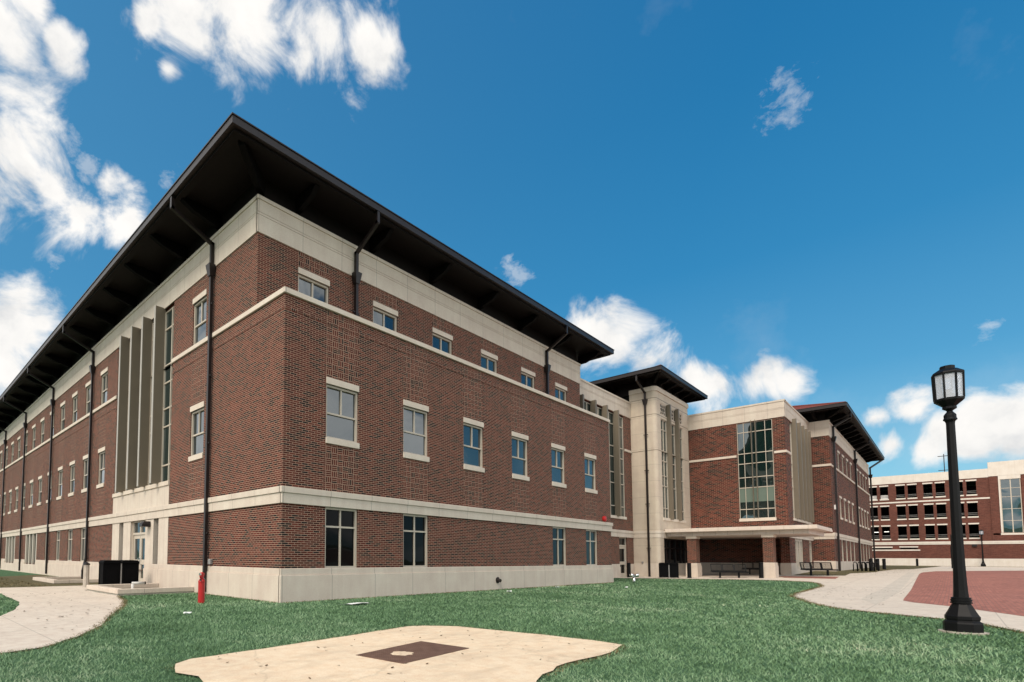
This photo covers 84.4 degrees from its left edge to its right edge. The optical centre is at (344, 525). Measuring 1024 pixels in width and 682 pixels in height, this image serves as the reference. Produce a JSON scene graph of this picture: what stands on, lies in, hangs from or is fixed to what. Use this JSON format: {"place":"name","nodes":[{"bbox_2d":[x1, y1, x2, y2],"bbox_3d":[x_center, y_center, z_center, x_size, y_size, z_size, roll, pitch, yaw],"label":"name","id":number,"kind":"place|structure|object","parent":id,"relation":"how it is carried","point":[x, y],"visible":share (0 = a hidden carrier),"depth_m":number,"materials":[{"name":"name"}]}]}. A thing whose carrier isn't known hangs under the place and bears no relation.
{"place":"outdoors","nodes":[
{"label":"outdoors","id":0,"kind":"place"},
{"bbox_2d":[0,586,123,652],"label":"path","id":1,"kind":"structure","parent":0,"point":[22,629],"depth_m":12.60,"materials":[{"name":"concrete"}]},
{"bbox_2d":[98,560,138,584],"bbox_3d":[-9.710,2.159,23.101,1.500,1.320,0.660,3,-5,-41],"label":"litter bin","id":2,"kind":"object","parent":1,"relation":"on","point":[118,571],"visible":0.77,"depth_m":22.82,"materials":[{"name":"grey metal"}]},
{"bbox_2d":[175,626,621,681],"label":"pavement","id":3,"kind":"structure","parent":0,"point":[503,656],"depth_m":7.25,"materials":[{"name":"concrete"}]},
{"bbox_2d":[357,641,468,663],"bbox_3d":[1.015,1.865,7.915,0.911,0.032,1.720,-3,-5,43],"label":"manhole cover","id":4,"kind":"object","parent":3,"relation":"on","point":[414,651],"visible":0.97,"depth_m":7.79,"materials":[{"name":"metal"}]},
{"bbox_2d":[0,565,1023,681],"bbox_3d":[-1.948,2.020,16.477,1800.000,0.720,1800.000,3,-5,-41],"label":"ground","id":5,"kind":"structure","parent":0,"point":[16,573],"depth_m":9.81,"materials":[{"name":"green plant"}]},
{"bbox_2d":[0,575,97,587],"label":"dry grass","id":6,"kind":"structure","parent":5,"relation":"on","point":[26,578],"depth_m":27.43,"materials":[{"name":"green plant"}]},
{"bbox_2d":[33,576,97,583],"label":"areaway curb","id":7,"kind":"structure","parent":5,"relation":"on","point":[65,579],"depth_m":27.62,"materials":[{"name":"concrete"}]},
{"bbox_2d":[83,562,89,586],"bbox_3d":[-11.326,2.224,23.540,0.277,1.220,0.277,3,-5,-41],"label":"utility post","id":8,"kind":"object","parent":5,"relation":"on","point":[86,568],"visible":0.87,"depth_m":23.45,"materials":[{"name":"concrete"}]},
{"bbox_2d":[86,583,193,595],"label":"areaway curb","id":9,"kind":"structure","parent":5,"relation":"on","point":[126,589],"depth_m":20.13,"materials":[{"name":"concrete"}]},
{"bbox_2d":[131,581,145,588],"bbox_3d":[-7.492,2.224,19.515,0.515,0.355,0.110,3,-5,-41],"label":"vent pipe","id":10,"kind":"object","parent":9,"relation":"on","point":[134,583],"visible":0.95,"depth_m":19.42,"materials":[{"name":"white metal"}]},
{"bbox_2d":[198,572,205,602],"bbox_3d":[-4.320,1.933,16.225,0.210,1.030,0.340,0,-3,9],"label":"standpipe","id":11,"kind":"object","parent":5,"relation":"on","point":[201,589],"visible":0.92,"depth_m":16.14,"materials":[{"name":"red metal"}]},
{"bbox_2d":[338,602,367,604],"bbox_3d":[0.300,2.305,15.792,1.215,0.061,0.378,3,-5,-41],"label":"litter scrap","id":12,"kind":"object","parent":5,"relation":"on","point":[354,603],"visible":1,"depth_m":15.70,"materials":[{"name":"white paper"}]},
{"bbox_2d":[0,112,884,602],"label":"brick building","id":13,"kind":"structure","parent":5,"relation":"on","point":[260,364],"depth_m":23.95,"materials":[{"name":"brick"}]},
{"bbox_2d":[3,492,5,515],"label":"window","id":14,"kind":"structure","parent":13,"relation":"in","point":[5,492],"depth_m":52.54,"materials":[{"name":"beige glass"}]},
{"bbox_2d":[6,446,7,465],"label":"window","id":15,"kind":"structure","parent":13,"relation":"in","point":[7,446],"depth_m":52.81,"materials":[{"name":"beige glass"}]},
{"bbox_2d":[8,489,11,513],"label":"window","id":16,"kind":"structure","parent":13,"relation":"in","point":[10,491],"depth_m":50.28,"materials":[{"name":"beige glass"}]},
{"bbox_2d":[5,536,14,562],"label":"window","id":17,"kind":"structure","parent":13,"relation":"in","point":[10,541],"depth_m":49.40,"materials":[{"name":"beige glass"}]},
{"bbox_2d":[11,441,13,462],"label":"window","id":18,"kind":"structure","parent":13,"relation":"in","point":[12,443],"depth_m":50.58,"materials":[{"name":"beige glass"}]},
{"bbox_2d":[14,486,18,511],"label":"window","id":19,"kind":"structure","parent":13,"relation":"in","point":[16,488],"depth_m":48.10,"materials":[{"name":"beige glass"}]},
{"bbox_2d":[17,436,20,458],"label":"window","id":20,"kind":"structure","parent":13,"relation":"in","point":[18,439],"depth_m":48.41,"materials":[{"name":"beige glass"}]},
{"bbox_2d":[23,483,25,509],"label":"window","id":21,"kind":"structure","parent":13,"relation":"in","point":[24,483],"depth_m":45.82,"materials":[{"name":"beige glass"}]},
{"bbox_2d":[25,430,27,453],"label":"window","id":22,"kind":"structure","parent":13,"relation":"in","point":[27,430],"depth_m":46.11,"materials":[{"name":"beige glass"}]},
{"bbox_2d":[28,479,33,507],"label":"window","id":23,"kind":"structure","parent":13,"relation":"in","point":[31,482],"depth_m":43.67,"materials":[{"name":"beige glass"}]},
{"bbox_2d":[25,533,36,563],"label":"window","id":24,"kind":"structure","parent":13,"relation":"in","point":[31,539],"depth_m":43.03,"materials":[{"name":"beige glass"}]},
{"bbox_2d":[32,424,35,448],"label":"window","id":25,"kind":"structure","parent":13,"relation":"in","point":[33,427],"depth_m":43.97,"materials":[{"name":"beige glass"}]},
{"bbox_2d":[37,476,41,505],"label":"window","id":26,"kind":"structure","parent":13,"relation":"in","point":[40,477],"depth_m":41.43,"materials":[{"name":"beige glass"}]},
{"bbox_2d":[40,417,44,443],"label":"window","id":27,"kind":"structure","parent":13,"relation":"in","point":[42,428],"depth_m":41.78,"materials":[{"name":"beige glass"}]},
{"bbox_2d":[46,471,51,502],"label":"window","id":28,"kind":"structure","parent":13,"relation":"in","point":[51,471],"depth_m":39.04,"materials":[{"name":"beige glass"}]},
{"bbox_2d":[56,531,59,560],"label":"window","id":29,"kind":"structure","parent":13,"relation":"in","point":[58,532],"depth_m":36.83,"materials":[{"name":"clear glass"}]},
{"bbox_2d":[56,466,62,499],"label":"window","id":30,"kind":"structure","parent":13,"relation":"in","point":[59,497],"depth_m":37.03,"materials":[{"name":"beige glass"}]},
{"bbox_2d":[60,401,65,430],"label":"window","id":31,"kind":"structure","parent":13,"relation":"in","point":[62,404],"depth_m":37.34,"materials":[{"name":"beige glass"}]},
{"bbox_2d":[68,529,72,560],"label":"window","id":32,"kind":"structure","parent":13,"relation":"in","point":[70,535],"depth_m":34.62,"materials":[{"name":"clear glass"}]},
{"bbox_2d":[68,460,74,496],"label":"window","id":33,"kind":"structure","parent":13,"relation":"in","point":[72,478],"depth_m":34.81,"materials":[{"name":"clear glass"}]},
{"bbox_2d":[72,391,77,423],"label":"window","id":34,"kind":"structure","parent":13,"relation":"in","point":[75,400],"depth_m":35.11,"materials":[{"name":"clear glass"}]},
{"bbox_2d":[80,527,85,560],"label":"window","id":35,"kind":"structure","parent":13,"relation":"in","point":[83,529],"depth_m":32.53,"materials":[{"name":"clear glass"}]},
{"bbox_2d":[81,454,87,492],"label":"window","id":36,"kind":"structure","parent":13,"relation":"in","point":[85,457],"depth_m":32.69,"materials":[{"name":"clear glass"}]},
{"bbox_2d":[85,380,90,413],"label":"window","id":37,"kind":"structure","parent":13,"relation":"in","point":[88,384],"depth_m":32.98,"materials":[{"name":"clear glass"}]},
{"bbox_2d":[96,447,104,488],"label":"window","id":38,"kind":"structure","parent":13,"relation":"in","point":[101,455],"depth_m":30.40,"materials":[{"name":"clear glass"}]},
{"bbox_2d":[101,367,107,404],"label":"window","id":39,"kind":"structure","parent":13,"relation":"in","point":[105,377],"depth_m":30.69,"materials":[{"name":"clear glass"}]},
{"bbox_2d":[132,520,145,581],"bbox_3d":[-9.738,1.301,25.590,0.156,3.030,1.900,3,-5,-41],"label":"door","id":40,"kind":"structure","parent":13,"relation":"in","point":[138,546],"depth_m":25.67,"materials":[{"name":"white glass"}]},
{"bbox_2d":[112,307,173,497],"bbox_3d":[-9.800,-5.565,25.969,0.220,7.960,7.120,3,-5,-41],"label":"curtain window","id":41,"kind":"structure","parent":13,"relation":"in","point":[169,316],"depth_m":23.96,"materials":[{"name":"clear glass"}]},
{"bbox_2d":[188,401,203,461],"bbox_3d":[-5.822,-3.703,21.352,0.215,2.250,1.220,3,-5,-41],"label":"window","id":42,"kind":"structure","parent":13,"relation":"in","point":[197,431],"depth_m":21.45,"materials":[{"name":"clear glass"}]},
{"bbox_2d":[193,289,206,343],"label":"window","id":43,"kind":"structure","parent":13,"relation":"in","point":[199,308],"depth_m":21.75,"materials":[{"name":"grey glass"}]},
{"bbox_2d":[298,267,329,303],"bbox_3d":[-1.176,-8.304,20.033,1.490,2.156,0.195,3,-5,-41],"label":"window","id":44,"kind":"structure","parent":13,"relation":"in","point":[306,286],"depth_m":20.07,"materials":[{"name":"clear glass"}]},
{"bbox_2d":[325,507,356,567],"bbox_3d":[-0.156,0.432,18.282,1.470,2.030,0.110,3,-5,-41],"label":"window","id":45,"kind":"structure","parent":13,"relation":"in","point":[340,523],"depth_m":18.31,"materials":[{"name":"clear glass"}]},
{"bbox_2d":[325,377,359,448],"bbox_3d":[-0.091,-3.833,18.496,1.510,2.250,0.215,3,-5,-41],"label":"window","id":46,"kind":"structure","parent":13,"relation":"in","point":[341,403],"depth_m":18.53,"materials":[{"name":"clear glass"}]},
{"bbox_2d":[373,300,397,331],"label":"window","id":47,"kind":"structure","parent":13,"relation":"in","point":[380,317],"depth_m":22.59,"materials":[{"name":"clear glass"}]},
{"bbox_2d":[403,514,426,566],"bbox_3d":[2.704,0.602,20.795,1.470,2.030,0.110,3,-5,-41],"label":"window","id":48,"kind":"structure","parent":13,"relation":"in","point":[414,526],"depth_m":20.82,"materials":[{"name":"black glass"}]},
{"bbox_2d":[403,399,429,461],"bbox_3d":[2.768,-3.663,21.010,1.510,2.250,0.215,3,-5,-41],"label":"window","id":49,"kind":"structure","parent":13,"relation":"in","point":[414,420],"depth_m":21.05,"materials":[{"name":"clear glass"}]},
{"bbox_2d":[432,327,452,353],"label":"window","id":50,"kind":"structure","parent":13,"relation":"in","point":[438,342],"depth_m":25.11,"materials":[{"name":"blue glass"}]},
{"bbox_2d":[463,417,484,472],"bbox_3d":[5.628,-3.493,23.523,1.510,2.250,0.215,3,-5,-41],"label":"window","id":51,"kind":"structure","parent":13,"relation":"in","point":[472,435],"depth_m":23.57,"materials":[{"name":"blue glass"}]},
{"bbox_2d":[481,349,497,372],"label":"window","id":52,"kind":"structure","parent":13,"relation":"in","point":[488,361],"depth_m":27.65,"materials":[{"name":"blue glass"}]},
{"bbox_2d":[512,431,529,480],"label":"window","id":53,"kind":"structure","parent":13,"relation":"in","point":[519,446],"depth_m":26.11,"materials":[{"name":"blue glass"}]},
{"bbox_2d":[521,367,534,387],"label":"window","id":54,"kind":"structure","parent":13,"relation":"in","point":[527,379],"depth_m":30.14,"materials":[{"name":"blue glass"}]},
{"bbox_2d":[551,443,566,487],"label":"window","id":55,"kind":"structure","parent":13,"relation":"in","point":[557,455],"depth_m":28.63,"materials":[{"name":"blue glass"}]},
{"bbox_2d":[553,527,565,565],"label":"window","id":56,"kind":"structure","parent":13,"relation":"in","point":[559,544],"depth_m":28.46,"materials":[{"name":"blue glass"}]},
{"bbox_2d":[555,382,566,401],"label":"window","id":57,"kind":"structure","parent":13,"relation":"in","point":[560,394],"depth_m":32.66,"materials":[{"name":"blue glass"}]},
{"bbox_2d":[584,453,597,493],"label":"window","id":58,"kind":"structure","parent":13,"relation":"in","point":[590,487],"depth_m":31.17,"materials":[{"name":"blue glass"}]},
{"bbox_2d":[586,530,596,564],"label":"window","id":59,"kind":"structure","parent":13,"relation":"in","point":[591,535],"depth_m":30.99,"materials":[{"name":"blue glass"}]},
{"bbox_2d":[584,401,626,519],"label":"curtain window","id":60,"kind":"structure","parent":13,"relation":"in","point":[586,405],"depth_m":40.40,"materials":[{"name":"beige glass"}]},
{"bbox_2d":[619,537,626,576],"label":"door","id":61,"kind":"structure","parent":13,"relation":"in","point":[622,540],"depth_m":41.12,"materials":[{"name":"beige glass"}]},
{"bbox_2d":[661,419,684,520],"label":"curtain window","id":62,"kind":"structure","parent":13,"relation":"in","point":[663,423],"depth_m":42.77,"materials":[{"name":"beige glass"}]},
{"bbox_2d":[664,538,686,562],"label":"entrance door","id":63,"kind":"structure","parent":13,"relation":"in","point":[675,550],"depth_m":43.42,"materials":[{"name":"brown metal"}]},
{"bbox_2d":[737,419,776,521],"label":"curtain window","id":64,"kind":"structure","parent":13,"relation":"in","point":[764,434],"depth_m":42.65,"materials":[{"name":"clear glass"}]},
{"bbox_2d":[795,539,797,568],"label":"window","id":65,"kind":"structure","parent":13,"relation":"in","point":[795,539],"depth_m":42.96,"materials":[{"name":"beige glass"}]},
{"bbox_2d":[797,539,800,568],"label":"window","id":66,"kind":"structure","parent":13,"relation":"in","point":[798,540],"depth_m":43.67,"materials":[{"name":"beige glass"}]},
{"bbox_2d":[789,423,812,524],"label":"curtain window","id":67,"kind":"structure","parent":13,"relation":"in","point":[794,518],"depth_m":43.09,"materials":[{"name":"beige glass"}]},
{"bbox_2d":[800,539,802,565],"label":"window","id":68,"kind":"structure","parent":13,"relation":"in","point":[801,548],"depth_m":44.42,"materials":[{"name":"beige glass"}]},
{"bbox_2d":[809,541,811,561],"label":"window","id":69,"kind":"structure","parent":13,"relation":"in","point":[810,547],"depth_m":47.28,"materials":[{"name":"beige glass"}]},
{"bbox_2d":[837,450,839,469],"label":"window","id":70,"kind":"structure","parent":13,"relation":"in","point":[838,452],"depth_m":51.14,"materials":[{"name":"beige glass"}]},
{"bbox_2d":[839,496,842,519],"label":"window","id":71,"kind":"structure","parent":13,"relation":"in","point":[840,497],"depth_m":50.86,"materials":[{"name":"beige glass"}]},
{"bbox_2d":[841,540,843,560],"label":"window","id":72,"kind":"structure","parent":13,"relation":"in","point":[841,540],"depth_m":50.65,"materials":[{"name":"beige glass"}]},
{"bbox_2d":[844,498,847,521],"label":"window","id":73,"kind":"structure","parent":13,"relation":"in","point":[844,498],"depth_m":52.83,"materials":[{"name":"beige glass"}]},
{"bbox_2d":[629,574,638,583],"bbox_3d":[16.585,3.106,30.655,0.539,0.698,0.257,0,-3,-1],"label":"fire hydrant connection","id":74,"kind":"object","parent":5,"relation":"on","point":[633,575],"visible":0.94,"depth_m":30.63,"materials":[{"name":"silver metal"}]},
{"bbox_2d":[853,562,870,570],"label":"bike rack","id":75,"kind":"object","parent":5,"relation":"on","point":[861,566],"visible":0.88,"depth_m":46.74,"materials":[{"name":"black metal"}]},
{"bbox_2d":[861,562,878,570],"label":"bike rack","id":76,"kind":"object","parent":5,"relation":"on","point":[873,566],"visible":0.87,"depth_m":46.81,"materials":[{"name":"black metal"}]},
{"bbox_2d":[795,565,991,575],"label":"dry grass","id":77,"kind":"structure","parent":5,"relation":"on","point":[891,567],"depth_m":49.21,"materials":[{"name":"green plant"}]},
{"bbox_2d":[875,559,879,569],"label":"bollard","id":78,"kind":"object","parent":77,"relation":"on","point":[876,560],"visible":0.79,"depth_m":49.81,"materials":[{"name":"black metal"}]},
{"bbox_2d":[882,559,885,569],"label":"bollard","id":79,"kind":"object","parent":77,"relation":"on","point":[884,564],"visible":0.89,"depth_m":54.14,"materials":[{"name":"black metal"}]},
{"bbox_2d":[869,459,1023,566],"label":"parking garage","id":80,"kind":"structure","parent":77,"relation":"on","point":[912,518],"depth_m":82.21,"materials":[{"name":"brick"}]},
{"bbox_2d":[937,454,946,471],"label":"roof antenna","id":81,"kind":"object","parent":80,"relation":"on","point":[944,463],"visible":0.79,"depth_m":82.75,"materials":[{"name":"grey metal"}]},
{"bbox_2d":[1000,478,1023,532],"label":"curtain window","id":82,"kind":"structure","parent":80,"relation":"in","point":[1010,489],"depth_m":77.01,"materials":[{"name":"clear glass"}]},
{"bbox_2d":[979,530,985,565],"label":"street lamp","id":83,"kind":"object","parent":77,"relation":"on","point":[981,532],"visible":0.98,"depth_m":78.12,"materials":[{"name":"black metal"}]},
{"bbox_2d":[938,629,989,634],"bbox_3d":[12.239,2.163,10.606,0.672,0.135,0.672,3,-5,-41],"label":"lamp footing","id":84,"kind":"object","parent":5,"relation":"on","point":[985,633],"visible":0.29,"depth_m":10.44,"materials":[{"name":"concrete"}]},
{"bbox_2d":[931,365,983,632],"bbox_3d":[12.257,-0.455,10.762,0.507,5.580,0.507,-3,-4,41],"label":"street lamp","id":85,"kind":"object","parent":84,"relation":"on","point":[961,614],"visible":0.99,"depth_m":10.71,"materials":[{"name":"black metal"}]},
{"bbox_2d":[0,0,1023,476],"label":"sky","id":86,"kind":"structure","parent":0,"point":[798,202],"materials":[{"name":"blue"}]},
{"bbox_2d":[779,576,837,578],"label":"brick paving","id":87,"kind":"structure","parent":0,"point":[809,577],"depth_m":37.10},
{"bbox_2d":[616,566,1023,630],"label":"pavement","id":88,"kind":"structure","parent":0,"point":[853,586],"depth_m":23.47,"materials":[{"name":"concrete"}]},
{"bbox_2d":[627,563,630,576],"bbox_3d":[21.196,3.438,39.950,0.279,1.310,0.286,3,-5,-41],"label":"bollard","id":89,"kind":"object","parent":88,"relation":"on","point":[628,568],"visible":0.81,"depth_m":39.86,"materials":[{"name":"black paint"}]},
{"bbox_2d":[659,563,678,577],"bbox_3d":[23.651,3.339,39.118,1.200,1.220,0.660,-1,-4,26],"label":"litter bin","id":90,"kind":"object","parent":88,"relation":"on","point":[668,570],"visible":0.98,"depth_m":38.87,"materials":[{"name":"grey metal"}]},
{"bbox_2d":[687,563,691,577],"bbox_3d":[24.650,3.337,38.331,0.279,1.310,0.286,3,-5,-41],"label":"bollard","id":91,"kind":"object","parent":88,"relation":"on","point":[689,575],"visible":0.88,"depth_m":38.24,"materials":[{"name":"black metal"}]},
{"bbox_2d":[710,564,748,577],"bbox_3d":[27.113,3.302,37.801,2.150,1.152,0.703,-1,-4,25],"label":"bench","id":92,"kind":"object","parent":88,"relation":"on","point":[724,566],"visible":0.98,"depth_m":37.90,"materials":[{"name":"black paint"}]},
{"bbox_2d":[742,562,758,574],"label":"bench","id":93,"kind":"object","parent":88,"relation":"on","point":[751,566],"visible":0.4,"depth_m":43.15,"materials":[{"name":"black paint"}]},
{"bbox_2d":[759,562,763,577],"bbox_3d":[28.645,3.193,36.858,0.279,1.310,0.286,3,-5,-41],"label":"bollard","id":94,"kind":"object","parent":88,"relation":"on","point":[761,573],"visible":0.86,"depth_m":36.77,"materials":[{"name":"black metal"}]},
{"bbox_2d":[799,562,837,575],"bbox_3d":[34.925,3.295,39.494,2.150,1.152,0.703,0,-3,9],"label":"bench","id":95,"kind":"object","parent":88,"relation":"on","point":[825,568],"visible":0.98,"depth_m":39.69,"materials":[{"name":"black paint"}]},
{"bbox_2d":[950,535,952,567],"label":"street lamp","id":96,"kind":"object","parent":88,"relation":"on","point":[951,552],"visible":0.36,"depth_m":61.64,"materials":[{"name":"black metal"}]},
{"bbox_2d":[862,572,914,604],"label":"pavement","id":97,"kind":"structure","parent":0,"point":[888,591],"depth_m":24.48,"materials":[{"name":"concrete"}]},
{"bbox_2d":[903,571,1023,615],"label":"brick paving","id":98,"kind":"structure","parent":0,"point":[998,591],"depth_m":25.39,"materials":[{"name":"red brick"}]}
]}

